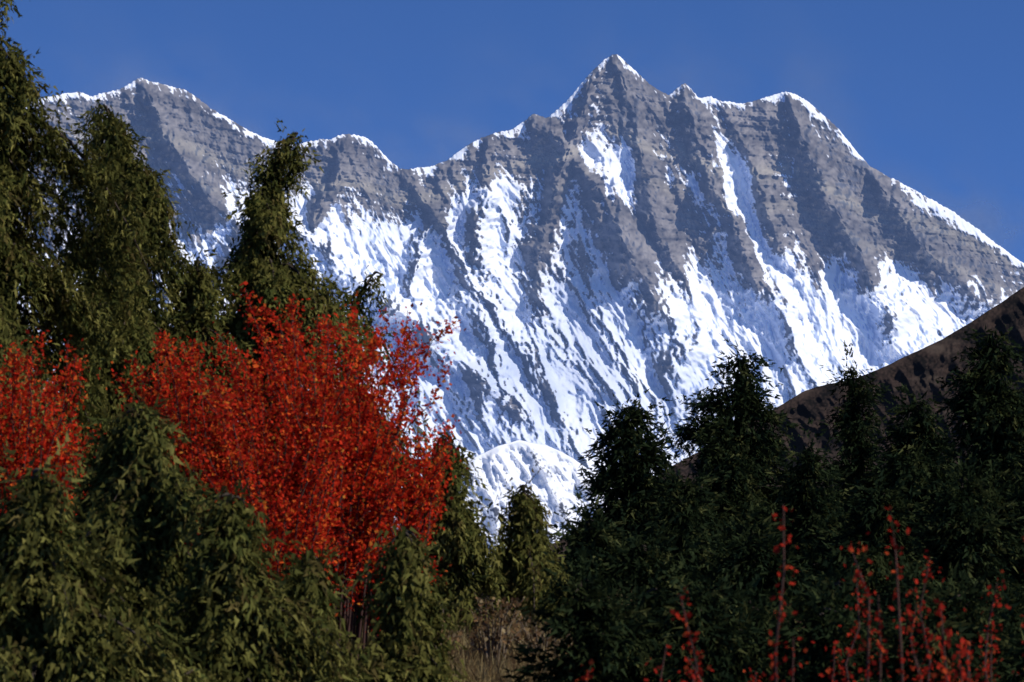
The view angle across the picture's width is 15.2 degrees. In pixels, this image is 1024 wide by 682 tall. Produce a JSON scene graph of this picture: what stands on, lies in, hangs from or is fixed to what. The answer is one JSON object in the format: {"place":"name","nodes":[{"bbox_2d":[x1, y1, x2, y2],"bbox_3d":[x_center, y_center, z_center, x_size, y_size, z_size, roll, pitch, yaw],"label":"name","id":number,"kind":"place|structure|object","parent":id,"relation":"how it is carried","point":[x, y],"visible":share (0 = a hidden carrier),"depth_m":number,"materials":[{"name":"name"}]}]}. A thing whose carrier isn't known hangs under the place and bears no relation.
{"place":"outdoors","nodes":[
{"label":"outdoors","id":0,"kind":"place"},
{"bbox_2d":[397,440,609,549],"bbox_3d":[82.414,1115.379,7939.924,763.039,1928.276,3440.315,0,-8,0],"label":"snow knoll","id":1,"kind":"structure","parent":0,"point":[555,481],"depth_m":8419.63,"materials":[{"name":"white snow"}]},
{"bbox_2d":[0,0,1023,262],"label":"sky","id":2,"kind":"structure","parent":0,"point":[929,94],"materials":[{"name":"blue"}]},
{"bbox_2d":[17,54,1023,519],"bbox_3d":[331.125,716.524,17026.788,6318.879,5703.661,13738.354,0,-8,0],"label":"mountain","id":3,"kind":"structure","parent":0,"point":[619,228],"depth_m":20345.49,"materials":[{"name":"white snow"}]},
{"bbox_2d":[355,620,977,680],"bbox_3d":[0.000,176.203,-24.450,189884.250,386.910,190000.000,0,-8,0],"label":"terrain","id":4,"kind":"structure","parent":0,"point":[471,635],"depth_m":38.13,"materials":[{"name":"brown soil"}]},
{"bbox_2d":[0,328,106,545],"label":"barberry shrub","id":5,"kind":"object","parent":4,"relation":"on","point":[45,443],"visible":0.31,"depth_m":34.80,"materials":[{"name":"red plant"}]},
{"bbox_2d":[0,0,188,537],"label":"juniper tree","id":6,"kind":"object","parent":4,"relation":"on","point":[32,273],"visible":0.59,"depth_m":40.42,"materials":[{"name":"green plant"}]},
{"bbox_2d":[0,430,208,681],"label":"juniper tree","id":7,"kind":"object","parent":4,"relation":"on","point":[55,626],"visible":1,"depth_m":26.53,"materials":[{"name":"green plant"}]},
{"bbox_2d":[27,99,239,509],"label":"juniper tree","id":8,"kind":"object","parent":4,"relation":"on","point":[118,147],"visible":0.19,"depth_m":43.05,"materials":[{"name":"green plant"}]},
{"bbox_2d":[58,392,223,681],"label":"juniper tree","id":9,"kind":"object","parent":4,"relation":"on","point":[131,505],"visible":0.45,"depth_m":29.64,"materials":[{"name":"green plant"}]},
{"bbox_2d":[100,247,270,511],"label":"juniper tree","id":10,"kind":"object","parent":4,"relation":"on","point":[205,328],"visible":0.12,"depth_m":43.11,"materials":[{"name":"green plant"}]},
{"bbox_2d":[78,321,301,558],"bbox_3d":[-3.057,1.528,36.594,2.036,3.495,2.069,-6,-10,39],"label":"barberry shrub","id":11,"kind":"object","parent":4,"relation":"on","point":[177,380],"visible":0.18,"depth_m":36.43,"materials":[{"name":"red plant"}]},
{"bbox_2d":[142,477,364,681],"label":"juniper tree","id":12,"kind":"object","parent":4,"relation":"on","point":[235,622],"visible":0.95,"depth_m":27.74,"materials":[{"name":"green plant"}]},
{"bbox_2d":[176,379,381,616],"bbox_3d":[-2.214,1.743,34.974,2.021,2.893,2.004,0,-8,0],"label":"barberry shrub","id":13,"kind":"object","parent":4,"relation":"on","point":[306,525],"visible":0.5,"depth_m":34.83,"materials":[{"name":"red plant"}]},
{"bbox_2d":[268,538,384,681],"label":"juniper tree","id":14,"kind":"object","parent":4,"relation":"on","point":[309,565],"visible":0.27,"depth_m":29.80,"materials":[{"name":"green plant"}]},
{"bbox_2d":[191,281,467,659],"bbox_3d":[-1.699,1.347,36.039,2.590,3.758,2.542,0,-8,0],"label":"barberry shrub","id":15,"kind":"object","parent":4,"relation":"on","point":[366,423],"visible":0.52,"depth_m":35.80,"materials":[{"name":"red plant"}]},
{"bbox_2d":[211,119,479,536],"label":"juniper tree","id":16,"kind":"object","parent":4,"relation":"on","point":[257,257],"visible":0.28,"depth_m":43.77,"materials":[{"name":"green plant"}]},
{"bbox_2d":[334,265,424,572],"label":"juniper tree","id":17,"kind":"object","parent":4,"relation":"on","point":[363,291],"visible":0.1,"depth_m":46.44,"materials":[{"name":"green plant"}]},
{"bbox_2d":[343,414,461,646],"bbox_3d":[-1.093,1.919,35.985,1.243,2.542,1.474,0,-8,0],"label":"barberry shrub","id":18,"kind":"object","parent":4,"relation":"on","point":[426,507],"visible":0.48,"depth_m":36.09,"materials":[{"name":"red plant"}]},
{"bbox_2d":[346,525,472,681],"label":"juniper tree","id":19,"kind":"object","parent":4,"relation":"on","point":[409,645],"visible":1,"depth_m":30.76,"materials":[{"name":"green plant"}]},
{"bbox_2d":[363,418,523,634],"bbox_3d":[-0.895,2.510,39.706,1.874,3.471,2.305,-4,-9,27],"label":"juniper tree","id":20,"kind":"object","parent":4,"relation":"on","point":[461,547],"visible":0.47,"depth_m":39.82,"materials":[{"name":"green plant"}]},
{"bbox_2d":[434,614,464,664],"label":"dry shrub twigs","id":21,"kind":"object","parent":4,"relation":"on","point":[454,636],"visible":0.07,"depth_m":35.86,"materials":[{"name":"brown plant"}]},
{"bbox_2d":[345,590,633,681],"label":"dry grass","id":22,"kind":"structure","parent":4,"relation":"on","point":[494,673],"depth_m":36.41,"materials":[{"name":"brown plant"}]},
{"bbox_2d":[460,595,527,666],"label":"dry shrub twigs","id":23,"kind":"object","parent":4,"relation":"on","point":[498,637],"visible":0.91,"depth_m":36.90,"materials":[{"name":"brown plant"}]},
{"bbox_2d":[475,468,568,627],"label":"juniper tree","id":24,"kind":"object","parent":4,"relation":"on","point":[526,540],"visible":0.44,"depth_m":40.90,"materials":[{"name":"green plant"}]},
{"bbox_2d":[496,614,569,652],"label":"dry shrub twigs","id":25,"kind":"object","parent":4,"relation":"on","point":[525,634],"visible":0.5,"depth_m":37.92,"materials":[{"name":"brown plant"}]},
{"bbox_2d":[501,524,652,681],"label":"tree","id":26,"kind":"object","parent":4,"relation":"on","point":[585,613],"visible":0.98,"depth_m":30.84,"materials":[{"name":"green plant"}]},
{"bbox_2d":[569,660,593,681],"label":"barberry shrub","id":27,"kind":"object","parent":4,"relation":"on","point":[591,662],"visible":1,"depth_m":17.87,"materials":[{"name":"red plant"}]},
{"bbox_2d":[547,486,634,597],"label":"fir tree","id":28,"kind":"object","parent":4,"relation":"on","point":[575,538],"visible":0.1,"depth_m":52.01,"materials":[{"name":"green plant"}]},
{"bbox_2d":[563,575,687,681],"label":"tree","id":29,"kind":"object","parent":4,"relation":"on","point":[637,672],"visible":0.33,"depth_m":32.26,"materials":[{"name":"green plant"}]},
{"bbox_2d":[558,552,692,676],"bbox_3d":[1.153,2.870,34.052,1.761,2.029,2.386,0,-8,0],"label":"tree","id":30,"kind":"object","parent":4,"relation":"on","point":[661,602],"visible":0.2,"depth_m":33.85,"materials":[{"name":"green plant"}]},
{"bbox_2d":[562,516,712,606],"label":"fir tree","id":31,"kind":"object","parent":4,"relation":"on","point":[623,566],"visible":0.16,"depth_m":46.80,"materials":[{"name":"green plant"}]},
{"bbox_2d":[552,389,739,572],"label":"fir tree","id":32,"kind":"object","parent":4,"relation":"on","point":[627,478],"visible":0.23,"depth_m":70.12,"materials":[{"name":"green plant"}]},
{"bbox_2d":[644,644,671,681],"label":"barberry shrub","id":33,"kind":"object","parent":4,"relation":"on","point":[665,652],"visible":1,"depth_m":20.03,"materials":[{"name":"red plant"}]},
{"bbox_2d":[634,458,738,597],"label":"fir tree","id":34,"kind":"object","parent":4,"relation":"on","point":[682,507],"visible":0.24,"depth_m":61.77,"materials":[{"name":"green plant"}]},
{"bbox_2d":[670,586,703,681],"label":"barberry shrub","id":35,"kind":"object","parent":4,"relation":"on","point":[694,640],"visible":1,"depth_m":16.99,"materials":[{"name":"red plant"}]},
{"bbox_2d":[678,657,712,681],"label":"barberry shrub","id":36,"kind":"object","parent":4,"relation":"on","point":[699,668],"visible":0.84,"depth_m":19.01,"materials":[{"name":"red plant"}]},
{"bbox_2d":[643,551,786,681],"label":"tree","id":37,"kind":"object","parent":4,"relation":"on","point":[717,636],"visible":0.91,"depth_m":30.79,"materials":[{"name":"green plant"}]},
{"bbox_2d":[672,575,805,672],"bbox_3d":[2.334,3.091,34.331,2.359,1.958,2.543,0,-8,0],"label":"tree","id":38,"kind":"object","parent":4,"relation":"on","point":[764,618],"visible":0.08,"depth_m":33.78,"materials":[{"name":"green plant"}]},
{"bbox_2d":[743,667,765,681],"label":"barberry shrub","id":39,"kind":"object","parent":4,"relation":"on","point":[753,680],"visible":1,"depth_m":20.89,"materials":[{"name":"red plant"}]},
{"bbox_2d":[688,503,833,617],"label":"fir tree","id":40,"kind":"object","parent":4,"relation":"on","point":[755,553],"visible":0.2,"depth_m":49.86,"materials":[{"name":"green plant"}]},
{"bbox_2d":[721,577,801,681],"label":"tree","id":41,"kind":"object","parent":4,"relation":"on","point":[754,632],"visible":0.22,"depth_m":32.22,"materials":[{"name":"green plant"}]},
{"bbox_2d":[661,334,865,558],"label":"fir tree","id":42,"kind":"object","parent":4,"relation":"on","point":[738,453],"visible":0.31,"depth_m":75.91,"materials":[{"name":"green plant"}]},
{"bbox_2d":[759,592,801,646],"bbox_3d":[2.587,3.065,35.130,1.633,1.711,1.729,0,-8,0],"label":"tree","id":43,"kind":"object","parent":4,"relation":"on","point":[761,598],"depth_m":35.38,"materials":[{"name":"green plant"}]},
{"bbox_2d":[769,504,807,681],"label":"barberry shrub","id":44,"kind":"object","parent":4,"relation":"on","point":[781,619],"visible":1,"depth_m":16.88,"materials":[{"name":"red plant"}]},
{"bbox_2d":[747,417,854,585],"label":"fir tree","id":45,"kind":"object","parent":4,"relation":"on","point":[805,516],"visible":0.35,"depth_m":65.80,"materials":[{"name":"green plant"}]},
{"bbox_2d":[737,558,891,681],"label":"tree","id":46,"kind":"object","parent":4,"relation":"on","point":[826,630],"visible":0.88,"depth_m":30.71,"materials":[{"name":"green plant"}]},
{"bbox_2d":[811,573,872,681],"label":"barberry shrub","id":47,"kind":"object","parent":4,"relation":"on","point":[848,654],"visible":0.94,"depth_m":20.96,"materials":[{"name":"red plant"}]},
{"bbox_2d":[795,340,893,570],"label":"fir tree","id":48,"kind":"object","parent":4,"relation":"on","point":[853,439],"visible":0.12,"depth_m":84.10,"materials":[{"name":"green plant"}]},
{"bbox_2d":[759,546,934,681],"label":"tree","id":49,"kind":"object","parent":4,"relation":"on","point":[848,598],"visible":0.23,"depth_m":32.32,"materials":[{"name":"green plant"}]},
{"bbox_2d":[796,468,938,615],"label":"fir tree","id":50,"kind":"object","parent":4,"relation":"on","point":[874,521],"visible":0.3,"depth_m":57.68,"materials":[{"name":"green plant"}]},
{"bbox_2d":[849,581,916,675],"bbox_3d":[2.864,3.084,33.850,2.605,1.916,1.844,0,-8,0],"label":"tree","id":51,"kind":"object","parent":4,"relation":"on","point":[896,611],"visible":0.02,"depth_m":33.73,"materials":[{"name":"green plant"}]},
{"bbox_2d":[840,505,932,681],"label":"barberry shrub","id":52,"kind":"object","parent":4,"relation":"on","point":[868,674],"visible":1,"depth_m":17.90,"materials":[{"name":"red plant"}]},
{"bbox_2d":[854,383,964,570],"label":"fir tree","id":53,"kind":"object","parent":4,"relation":"on","point":[913,451],"visible":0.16,"depth_m":71.76,"materials":[{"name":"green plant"}]},
{"bbox_2d":[845,590,982,681],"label":"scrub bush","id":54,"kind":"object","parent":4,"relation":"on","point":[894,658],"visible":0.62,"depth_m":30.64,"materials":[{"name":"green plant"}]},
{"bbox_2d":[878,545,958,635],"bbox_3d":[3.810,2.907,35.370,1.710,2.078,2.259,-7,-10,39],"label":"conifer tree","id":55,"kind":"object","parent":4,"relation":"on","point":[904,590],"visible":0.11,"depth_m":35.28,"materials":[{"name":"green plant"}]},
{"bbox_2d":[897,549,944,681],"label":"barberry shrub","id":56,"kind":"object","parent":4,"relation":"on","point":[919,676],"visible":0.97,"depth_m":19.91,"materials":[{"name":"red plant"}]},
{"bbox_2d":[861,448,1023,621],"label":"fir tree","id":57,"kind":"object","parent":4,"relation":"on","point":[958,532],"visible":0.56,"depth_m":53.61,"materials":[{"name":"green plant"}]},
{"bbox_2d":[907,599,980,681],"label":"barberry shrub","id":58,"kind":"object","parent":4,"relation":"on","point":[944,669],"visible":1,"depth_m":16.75,"materials":[{"name":"red plant"}]},
{"bbox_2d":[872,546,1023,681],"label":"conifer tree","id":59,"kind":"object","parent":4,"relation":"on","point":[961,602],"visible":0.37,"depth_m":32.13,"materials":[{"name":"green plant"}]},
{"bbox_2d":[902,324,1023,583],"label":"fir tree","id":60,"kind":"object","parent":4,"relation":"on","point":[995,426],"visible":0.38,"depth_m":63.65,"materials":[{"name":"green plant"}]},
{"bbox_2d":[944,633,986,681],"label":"barberry shrub","id":61,"kind":"object","parent":4,"relation":"on","point":[968,652],"visible":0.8,"depth_m":18.78,"materials":[{"name":"red plant"}]},
{"bbox_2d":[959,622,1023,681],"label":"conifer tree","id":62,"kind":"object","parent":4,"relation":"on","point":[1017,667],"visible":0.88,"depth_m":30.57,"materials":[{"name":"green plant"}]},
{"bbox_2d":[975,579,1010,681],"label":"barberry shrub","id":63,"kind":"object","parent":4,"relation":"on","point":[985,664],"visible":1,"depth_m":20.87,"materials":[{"name":"red plant"}]},
{"bbox_2d":[971,567,1023,643],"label":"conifer tree","id":64,"kind":"object","parent":4,"relation":"on","point":[1016,611],"visible":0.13,"depth_m":35.09,"materials":[{"name":"green plant"}]},
{"bbox_2d":[974,591,1023,679],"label":"conifer tree","id":65,"kind":"object","parent":4,"relation":"on","point":[1009,614],"visible":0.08,"depth_m":33.65,"materials":[{"name":"green plant"}]},
{"bbox_2d":[995,440,1023,605],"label":"fir tree","id":66,"kind":"object","parent":4,"relation":"on","point":[1020,564],"visible":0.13,"depth_m":55.48,"materials":[{"name":"green plant"}]},
{"bbox_2d":[1001,537,1023,673],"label":"conifer tree","id":67,"kind":"object","parent":4,"relation":"on","point":[1002,571],"visible":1,"depth_m":17.87,"materials":[{"name":"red plant"}]},
{"bbox_2d":[481,287,1023,603],"bbox_3d":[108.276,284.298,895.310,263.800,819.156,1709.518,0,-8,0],"label":"hill spur","id":68,"kind":"structure","parent":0,"point":[921,371],"depth_m":1245.62,"materials":[{"name":"brown soil"}]}
]}

